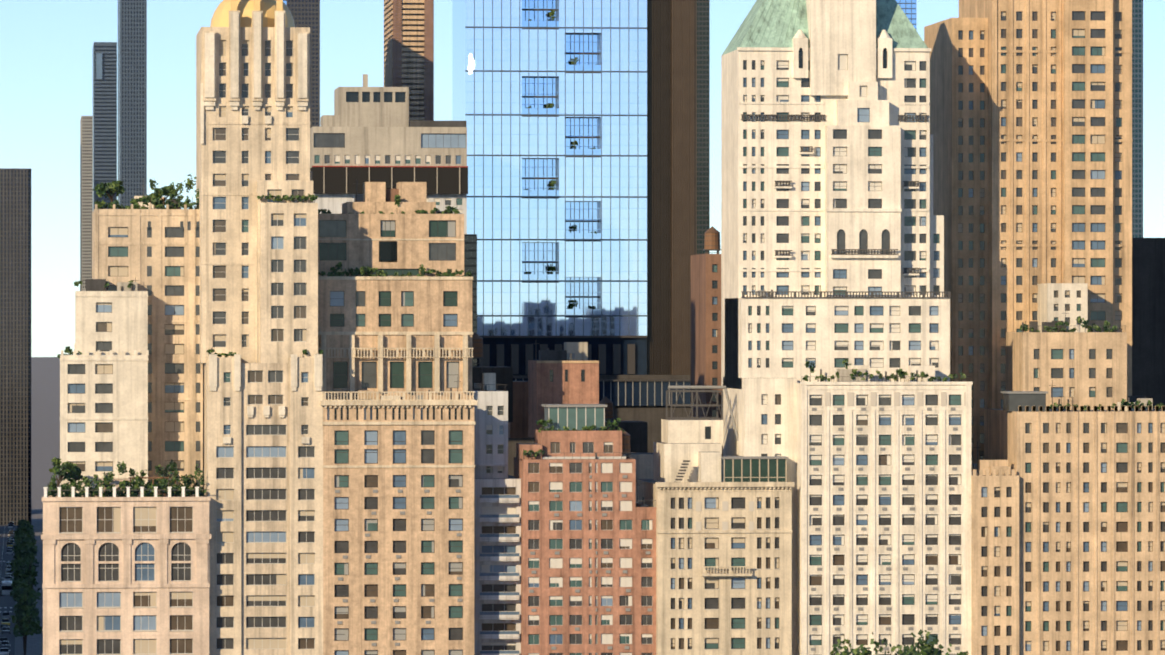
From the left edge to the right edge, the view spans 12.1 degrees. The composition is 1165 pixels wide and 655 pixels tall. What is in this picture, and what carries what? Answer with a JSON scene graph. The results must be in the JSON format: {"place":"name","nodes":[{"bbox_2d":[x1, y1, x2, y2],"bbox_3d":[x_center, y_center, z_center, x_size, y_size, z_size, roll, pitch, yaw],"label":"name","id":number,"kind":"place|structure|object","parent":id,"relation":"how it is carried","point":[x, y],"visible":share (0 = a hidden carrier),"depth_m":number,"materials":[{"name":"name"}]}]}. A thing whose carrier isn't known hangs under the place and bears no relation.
{"place":"outdoors","nodes":[
{"label":"outdoors","id":0,"kind":"place"},
{"bbox_2d":[31,357,59,654],"bbox_3d":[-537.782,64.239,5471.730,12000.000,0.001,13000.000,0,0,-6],"label":"ground","id":1,"kind":"structure","parent":0,"point":[42,380],"depth_m":3183.85,"materials":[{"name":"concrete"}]},
{"bbox_2d":[0,515,37,654],"bbox_3d":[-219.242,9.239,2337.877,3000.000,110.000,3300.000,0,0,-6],"label":"streets","id":2,"kind":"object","parent":1,"relation":"on","point":[7,603],"depth_m":1257.59,"materials":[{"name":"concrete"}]},
{"bbox_2d":[0,522,13,654],"bbox_3d":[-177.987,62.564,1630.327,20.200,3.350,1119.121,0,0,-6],"label":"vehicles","id":3,"kind":"object","parent":2,"relation":"on","point":[7,588],"depth_m":1314.91,"materials":[{"name":"metal"}]},
{"bbox_2d":[10,519,42,654],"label":"street trees","id":4,"kind":"object","parent":2,"relation":"on","point":[24,594],"depth_m":1210.45,"materials":[{"name":"plant"}]},
{"bbox_2d":[41,457,210,654],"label":"building","id":5,"kind":"structure","parent":1,"relation":"on","point":[125,568],"depth_m":793.70,"materials":[{"name":"stone"}]},
{"bbox_2d":[57,174,202,494],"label":"building","id":6,"kind":"structure","parent":1,"relation":"on","point":[131,381],"depth_m":808.49,"materials":[{"name":"concrete"}]},
{"bbox_2d":[196,0,323,654],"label":"building","id":7,"kind":"structure","parent":1,"relation":"on","point":[261,359],"depth_m":798.65,"materials":[{"name":"stone"}]},
{"bbox_2d":[320,377,476,654],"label":"building","id":8,"kind":"structure","parent":1,"relation":"on","point":[398,524],"depth_m":799.56,"materials":[{"name":"stone"}]},
{"bbox_2d":[318,179,473,399],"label":"building","id":9,"kind":"structure","parent":8,"relation":"on","point":[394,299],"depth_m":808.13,"materials":[{"name":"stone"}]},
{"bbox_2d":[472,362,520,654],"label":"building","id":10,"kind":"structure","parent":1,"relation":"on","point":[497,559],"depth_m":807.22,"materials":[{"name":"concrete"}]},
{"bbox_2d":[0,0,1164,524],"bbox_3d":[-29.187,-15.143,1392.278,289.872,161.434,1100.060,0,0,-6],"label":"background skyscrapers","id":11,"kind":"structure","parent":1,"relation":"on","point":[404,36],"depth_m":1493.15,"materials":[{"name":"concrete"}]},
{"bbox_2d":[636,386,794,654],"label":"building","id":12,"kind":"structure","parent":1,"relation":"on","point":[724,531],"depth_m":804.70,"materials":[{"name":"stone"}]},
{"bbox_2d":[721,0,972,654],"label":"building","id":13,"kind":"structure","parent":1,"relation":"on","point":[849,400],"depth_m":815.18,"materials":[{"name":"stone"}]},
{"bbox_2d":[829,629,968,654],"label":"park trees","id":14,"kind":"object","parent":1,"relation":"on","point":[925,648],"visible":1,"depth_m":757.27,"materials":[{"name":"plant"}]},
{"bbox_2d":[924,0,1164,654],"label":"building","id":15,"kind":"structure","parent":1,"relation":"on","point":[1031,116],"depth_m":836.42,"materials":[{"name":"concrete"}]},
{"bbox_2d":[310,74,467,233],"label":"building","id":16,"kind":"structure","parent":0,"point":[364,133],"depth_m":961.84,"materials":[{"name":"concrete"}]},
{"bbox_2d":[452,0,696,475],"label":"building","id":17,"kind":"structure","parent":0,"point":[579,117],"depth_m":1003.60,"materials":[{"name":"glass"}]},
{"bbox_2d":[0,0,1164,579],"bbox_3d":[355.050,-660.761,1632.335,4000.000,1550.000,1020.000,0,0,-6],"label":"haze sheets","id":18,"kind":"object","parent":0,"point":[310,126],"depth_m":1372.03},
{"bbox_2d":[0,0,1164,356],"label":"sky","id":19,"kind":"structure","parent":0,"point":[64,106],"materials":[{"name":"blue"}]},
{"bbox_2d":[514,342,655,654],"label":"building","id":20,"kind":"structure","parent":0,"point":[588,554],"depth_m":804.69,"materials":[{"name":"brick"}]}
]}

